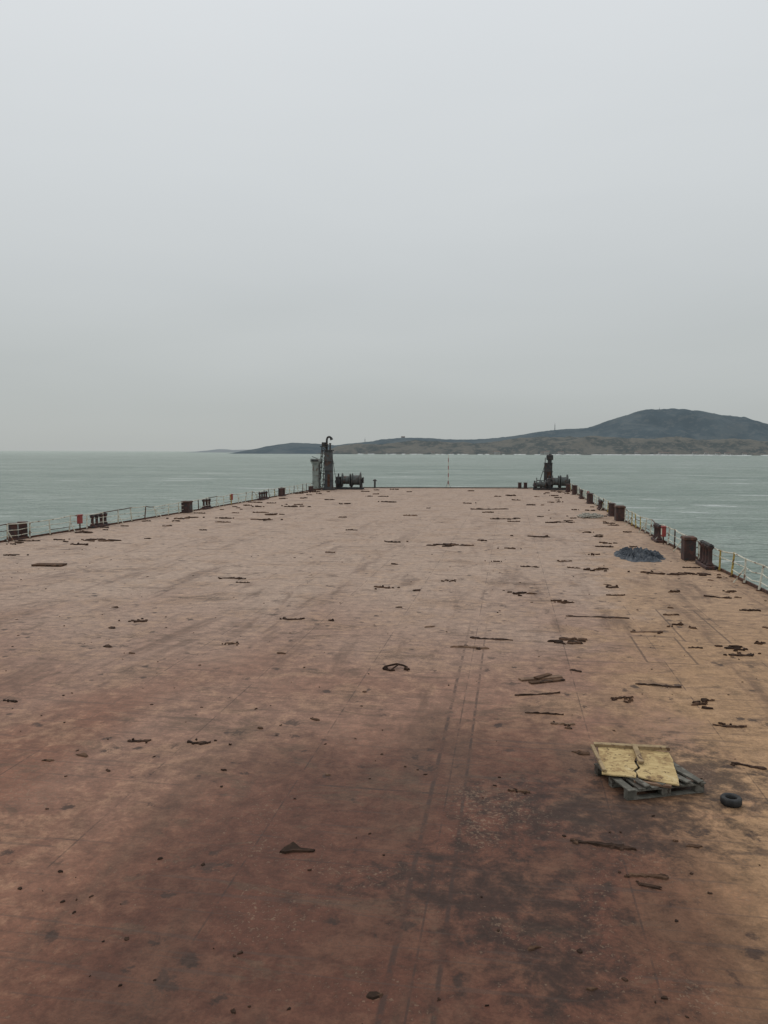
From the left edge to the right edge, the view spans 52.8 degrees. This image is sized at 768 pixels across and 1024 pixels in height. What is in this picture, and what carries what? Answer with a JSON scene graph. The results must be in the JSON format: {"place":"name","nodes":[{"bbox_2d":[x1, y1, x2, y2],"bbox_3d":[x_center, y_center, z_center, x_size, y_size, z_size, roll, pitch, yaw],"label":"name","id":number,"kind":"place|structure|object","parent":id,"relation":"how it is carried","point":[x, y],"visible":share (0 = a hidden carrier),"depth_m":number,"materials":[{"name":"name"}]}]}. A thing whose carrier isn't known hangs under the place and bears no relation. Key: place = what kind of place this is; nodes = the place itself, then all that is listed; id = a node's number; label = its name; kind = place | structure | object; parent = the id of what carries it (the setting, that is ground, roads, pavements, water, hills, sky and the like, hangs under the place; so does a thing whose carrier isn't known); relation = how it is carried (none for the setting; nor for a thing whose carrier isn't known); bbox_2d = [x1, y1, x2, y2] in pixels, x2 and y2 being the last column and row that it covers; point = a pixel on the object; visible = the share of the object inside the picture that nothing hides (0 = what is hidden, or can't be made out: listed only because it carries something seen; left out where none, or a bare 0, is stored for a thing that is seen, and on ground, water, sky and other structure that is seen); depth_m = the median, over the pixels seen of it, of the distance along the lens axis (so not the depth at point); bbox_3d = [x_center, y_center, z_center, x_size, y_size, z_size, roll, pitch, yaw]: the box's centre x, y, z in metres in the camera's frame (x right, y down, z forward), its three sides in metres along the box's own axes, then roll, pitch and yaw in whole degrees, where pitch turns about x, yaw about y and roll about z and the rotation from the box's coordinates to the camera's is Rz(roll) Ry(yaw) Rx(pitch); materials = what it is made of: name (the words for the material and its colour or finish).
{"place":"outdoors","nodes":[
{"label":"outdoors","id":0,"kind":"place"},
{"bbox_2d":[197,449,244,452],"bbox_3d":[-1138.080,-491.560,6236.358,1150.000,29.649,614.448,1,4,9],"label":"island","id":1,"kind":"structure","parent":0,"point":[221,451],"depth_m":6039.13,"materials":[{"name":"grey"}]},
{"bbox_2d":[0,488,767,1023],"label":"barge deck","id":2,"kind":"structure","parent":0,"point":[410,924],"depth_m":11.62,"materials":[{"name":"metal"}]},
{"bbox_2d":[4,521,27,540],"bbox_3d":[-19.989,1.021,42.247,0.600,0.915,1.550,1,4,9],"label":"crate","id":3,"kind":"object","parent":2,"relation":"on","point":[15,528],"visible":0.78,"depth_m":42.07,"materials":[{"name":"metal"}]},
{"bbox_2d":[31,563,66,566],"bbox_3d":[-14.035,2.207,32.530,1.300,0.070,0.701,1,4,6],"label":"wooden plank","id":4,"kind":"object","parent":2,"relation":"on","point":[51,564],"visible":1,"depth_m":32.27,"materials":[{"name":"brown wood"}]},
{"bbox_2d":[77,514,82,529],"bbox_3d":[-18.465,0.633,46.947,0.245,0.960,0.393,1,4,9],"label":"fire hose box","id":5,"kind":"object","parent":2,"relation":"on","point":[79,519],"visible":1,"depth_m":46.84,"materials":[{"name":"metal"}]},
{"bbox_2d":[88,513,109,527],"bbox_3d":[-18.112,0.521,49.117,0.420,0.850,2.060,1,4,9],"label":"roller fairlead","id":6,"kind":"object","parent":2,"relation":"on","point":[97,524],"visible":1,"depth_m":48.81,"materials":[{"name":"metal"}]},
{"bbox_2d":[0,483,320,541],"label":"deck railing","id":7,"kind":"object","parent":2,"relation":"on","point":[70,521],"visible":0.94,"depth_m":51.22,"materials":[{"name":"metal"}]},
{"bbox_2d":[0,487,323,542],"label":"deck edge coaming","id":8,"kind":"object","parent":2,"relation":"on","point":[129,520],"visible":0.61,"depth_m":52.60,"materials":[{"name":"metal"}]},
{"bbox_2d":[181,501,192,512],"bbox_3d":[-15.500,-0.411,60.813,0.698,0.912,0.916,1,4,9],"label":"deck vent box","id":9,"kind":"object","parent":2,"relation":"on","point":[187,507],"visible":1,"depth_m":60.44,"materials":[{"name":"metal"}]},
{"bbox_2d":[200,498,212,509],"bbox_3d":[-14.860,-0.684,64.752,0.420,0.850,1.700,1,4,9],"label":"roller fairlead","id":10,"kind":"object","parent":2,"relation":"on","point":[205,503],"visible":1,"depth_m":64.64,"materials":[{"name":"metal"}]},
{"bbox_2d":[257,491,268,499],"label":"roller fairlead","id":11,"kind":"object","parent":2,"relation":"on","point":[262,496],"visible":1,"depth_m":77.13,"materials":[{"name":"metal"}]},
{"bbox_2d":[278,488,285,495],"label":"mooring bollard","id":12,"kind":"object","parent":2,"relation":"on","point":[281,491],"visible":1,"depth_m":83.26,"materials":[{"name":"metal"}]},
{"bbox_2d":[279,842,314,853],"bbox_3d":[-1.045,4.072,9.308,0.366,0.037,0.251,3,5,29],"label":"scrap bracket","id":13,"kind":"object","parent":2,"relation":"on","point":[291,847],"visible":1,"depth_m":9.31,"materials":[{"name":"brown metal"}]},
{"bbox_2d":[312,464,321,489],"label":"column","id":14,"kind":"structure","parent":2,"relation":"on","point":[315,476],"depth_m":97.17,"materials":[{"name":"white metal"}]},
{"bbox_2d":[310,459,321,463],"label":"hood","id":15,"kind":"object","parent":14,"relation":"on","point":[315,461],"visible":1,"depth_m":96.91,"materials":[{"name":"grey paint"}]},
{"bbox_2d":[312,436,336,489],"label":"bow derrick","id":16,"kind":"object","parent":2,"relation":"on","point":[328,480],"visible":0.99,"depth_m":97.27,"materials":[{"name":"grey paint"}]},
{"bbox_2d":[335,472,363,489],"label":"mooring winch","id":17,"kind":"object","parent":2,"relation":"on","point":[350,480],"visible":0.96,"depth_m":99.10,"materials":[{"name":"metal"}]},
{"bbox_2d":[3,489,767,1023],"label":"scattered rust debris","id":18,"kind":"object","parent":2,"relation":"on","point":[371,995],"visible":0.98,"depth_m":20.54,"materials":[{"name":"brown metal"}]},
{"bbox_2d":[382,663,409,670],"bbox_3d":[0.264,3.436,17.132,0.612,0.106,0.334,0,4,-7],"label":"bent steel shackle","id":19,"kind":"object","parent":2,"relation":"on","point":[385,667],"visible":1,"depth_m":17.12,"materials":[{"name":"black metal"}]},
{"bbox_2d":[333,487,555,487],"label":"deck edge coaming","id":20,"kind":"object","parent":2,"relation":"on","point":[447,487],"visible":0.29,"depth_m":103.12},
{"bbox_2d":[446,454,449,486],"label":"jackstaff","id":21,"kind":"object","parent":2,"relation":"on","point":[448,471],"visible":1,"depth_m":103.02,"materials":[{"name":"white paint"}]},
{"bbox_2d":[470,636,512,640],"bbox_3d":[2.765,3.258,19.937,1.103,0.040,0.273,1,5,12],"label":"steel bar","id":22,"kind":"object","parent":2,"relation":"on","point":[473,637],"visible":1,"depth_m":19.89,"materials":[{"name":"brown metal"}]},
{"bbox_2d":[517,482,527,488],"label":"mooring bollard","id":23,"kind":"object","parent":2,"relation":"on","point":[520,485],"visible":1,"depth_m":102.54,"materials":[{"name":"metal"}]},
{"bbox_2d":[515,691,559,695],"bbox_3d":[3.055,3.612,15.380,0.950,0.042,0.125,-1,5,-10],"label":"steel bar","id":24,"kind":"object","parent":2,"relation":"on","point":[537,694],"visible":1,"depth_m":15.36,"materials":[{"name":"brown metal"}]},
{"bbox_2d":[533,480,546,489],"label":"mooring winch","id":25,"kind":"object","parent":2,"relation":"on","point":[540,484],"visible":0.99,"depth_m":99.04,"materials":[{"name":"metal"}]},
{"bbox_2d":[518,673,564,683],"bbox_3d":[3.352,3.514,16.382,0.960,0.064,0.476,-1,5,-19],"label":"wooden plank","id":26,"kind":"object","parent":2,"relation":"on","point":[545,678],"visible":1,"depth_m":16.34,"materials":[{"name":"brown wood"}]},
{"bbox_2d":[525,711,563,714],"bbox_3d":[2.951,3.703,14.240,0.700,0.038,0.073,1,4,9],"label":"steel bar","id":27,"kind":"object","parent":2,"relation":"on","point":[537,712],"visible":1,"depth_m":14.23,"materials":[{"name":"brown metal"}]},
{"bbox_2d":[536,454,553,487],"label":"bow mast","id":28,"kind":"object","parent":2,"relation":"on","point":[547,469],"visible":0.72,"depth_m":100.88,"materials":[{"name":"metal"}]},
{"bbox_2d":[546,474,569,489],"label":"mooring winch","id":29,"kind":"object","parent":2,"relation":"on","point":[560,481],"visible":0.88,"depth_m":98.73,"materials":[{"name":"metal"}]},
{"bbox_2d":[565,484,570,491],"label":"mooring bollard","id":30,"kind":"object","parent":2,"relation":"on","point":[567,487],"visible":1,"depth_m":94.02,"materials":[{"name":"metal"}]},
{"bbox_2d":[572,485,577,494],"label":"mooring bollard","id":31,"kind":"object","parent":2,"relation":"on","point":[574,489],"visible":0.94,"depth_m":88.06,"materials":[{"name":"metal"}]},
{"bbox_2d":[578,489,583,498],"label":"roller fairlead","id":32,"kind":"object","parent":2,"relation":"on","point":[581,494],"visible":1,"depth_m":80.18,"materials":[{"name":"metal"}]},
{"bbox_2d":[586,493,593,503],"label":"mooring bollard","id":33,"kind":"object","parent":2,"relation":"on","point":[589,498],"visible":0.98,"depth_m":72.49,"materials":[{"name":"metal"}]},
{"bbox_2d":[577,513,603,517],"bbox_3d":[15.331,0.238,57.216,1.784,0.346,2.122,3,5,31],"label":"rope pile","id":34,"kind":"object","parent":2,"relation":"on","point":[589,515],"visible":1,"depth_m":56.74,"materials":[{"name":"beige fabric"}]},
{"bbox_2d":[566,615,629,618],"bbox_3d":[6.237,3.063,22.606,1.800,0.037,0.270,1,5,10],"label":"steel bar","id":35,"kind":"object","parent":2,"relation":"on","point":[598,616],"visible":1,"depth_m":22.59,"materials":[{"name":"brown metal"}]},
{"bbox_2d":[597,499,603,510],"bbox_3d":[18.216,-0.610,65.067,0.420,0.850,1.700,1,4,9],"label":"roller fairlead","id":36,"kind":"object","parent":2,"relation":"on","point":[600,501],"visible":0.94,"depth_m":64.41,"materials":[{"name":"metal"}]},
{"bbox_2d":[570,838,635,850],"bbox_3d":[2.684,4.073,9.482,0.780,0.035,0.180,1,5,15],"label":"steel bar","id":37,"kind":"object","parent":2,"relation":"on","point":[620,847],"visible":1,"depth_m":9.46,"materials":[{"name":"brown metal"}]},
{"bbox_2d":[607,503,615,516],"bbox_3d":[17.372,-0.189,58.937,0.600,0.965,1.500,1,4,9],"label":"mooring bollard","id":38,"kind":"object","parent":2,"relation":"on","point":[610,509],"visible":0.89,"depth_m":58.41,"materials":[{"name":"metal"}]},
{"bbox_2d":[614,505,625,520],"bbox_3d":[16.699,0.079,54.800,0.700,1.056,1.147,1,4,9],"label":"deck vent box","id":39,"kind":"object","parent":2,"relation":"on","point":[619,512],"visible":0.91,"depth_m":54.32,"materials":[{"name":"metal"}]},
{"bbox_2d":[614,547,665,561],"bbox_3d":[11.859,1.841,35.844,2.326,0.442,3.934,1,4,9],"label":"tarpaulin","id":40,"kind":"object","parent":2,"relation":"on","point":[637,554],"visible":1,"depth_m":35.09,"materials":[{"name":"fabric"}]},
{"bbox_2d":[594,760,705,800],"bbox_3d":[3.852,3.851,11.255,1.224,0.195,1.019,-1,5,-13],"label":"wooden pallet","id":41,"kind":"object","parent":2,"relation":"on","point":[696,784],"visible":0.64,"depth_m":10.91,"materials":[{"name":"grey wood"}]},
{"bbox_2d":[590,742,678,787],"bbox_3d":[3.700,3.704,11.396,1.179,0.171,1.211,1,4,9],"label":"plywood sheet","id":42,"kind":"object","parent":41,"relation":"on","point":[615,759],"visible":1,"depth_m":11.45,"materials":[{"name":"brown wood"}]},
{"bbox_2d":[651,523,662,542],"bbox_3d":[14.881,1.116,42.068,0.420,0.950,1.600,1,4,9],"label":"roller fairlead","id":43,"kind":"object","parent":2,"relation":"on","point":[657,532],"visible":0.95,"depth_m":41.56,"materials":[{"name":"metal"}]},
{"bbox_2d":[635,683,681,687],"bbox_3d":[5.665,3.575,15.974,0.900,0.039,0.200,1,5,16],"label":"steel bar","id":44,"kind":"object","parent":2,"relation":"on","point":[667,686],"visible":1,"depth_m":15.95,"materials":[{"name":"brown metal"}]},
{"bbox_2d":[661,526,666,543],"bbox_3d":[14.706,1.218,40.682,0.245,0.960,0.393,1,4,9],"label":"fire hose box","id":45,"kind":"object","parent":2,"relation":"on","point":[663,531],"visible":1,"depth_m":40.51,"materials":[{"name":"metal"}]},
{"bbox_2d":[570,483,767,590],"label":"deck railing","id":46,"kind":"object","parent":2,"relation":"on","point":[720,557],"visible":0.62,"depth_m":37.15,"materials":[{"name":"metal"}]},
{"bbox_2d":[571,489,767,593],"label":"deck edge coaming","id":47,"kind":"object","parent":2,"relation":"on","point":[739,578],"visible":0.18,"depth_m":30.92,"materials":[{"name":"metal"}]},
{"bbox_2d":[680,536,697,560],"bbox_3d":[13.696,1.625,34.781,0.583,1.056,0.802,1,4,9],"label":"deck vent box","id":48,"kind":"object","parent":2,"relation":"on","point":[688,548],"visible":1,"depth_m":34.45,"materials":[{"name":"metal"}]},
{"bbox_2d":[695,540,716,569],"bbox_3d":[13.607,1.791,32.675,0.420,1.050,1.880,1,4,9],"label":"roller fairlead","id":49,"kind":"object","parent":2,"relation":"on","point":[704,560],"visible":1,"depth_m":32.38,"materials":[{"name":"metal"}]},
{"bbox_2d":[720,793,741,807],"bbox_3d":[4.761,3.953,10.606,0.278,0.100,0.278,1,4,9],"label":"tyre","id":50,"kind":"object","parent":2,"relation":"on","point":[732,800],"visible":1,"depth_m":10.53,"materials":[{"name":"black rubber"}]},
{"bbox_2d":[0,451,767,589],"bbox_3d":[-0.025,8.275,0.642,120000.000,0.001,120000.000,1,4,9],"label":"sea","id":51,"kind":"structure","parent":0,"point":[719,502],"depth_m":218.52,"materials":[{"name":"liquid"}]},
{"bbox_2d":[359,453,767,455],"bbox_3d":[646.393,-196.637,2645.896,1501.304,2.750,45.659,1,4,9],"label":"surf","id":52,"kind":"structure","parent":51,"relation":"on","point":[596,454],"depth_m":2634.23,"materials":[{"name":"grey liquid"}]},
{"bbox_2d":[0,0,767,451],"label":"sky","id":53,"kind":"structure","parent":0,"point":[225,224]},
{"bbox_2d":[228,408,767,453],"bbox_3d":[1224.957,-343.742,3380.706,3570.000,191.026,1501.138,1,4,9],"label":"hill","id":54,"kind":"structure","parent":0,"point":[670,422],"depth_m":2978.31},
{"bbox_2d":[318,436,767,455],"bbox_3d":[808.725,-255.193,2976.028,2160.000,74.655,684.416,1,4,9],"label":"hill","id":55,"kind":"structure","parent":0,"point":[599,445],"depth_m":2754.37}
]}

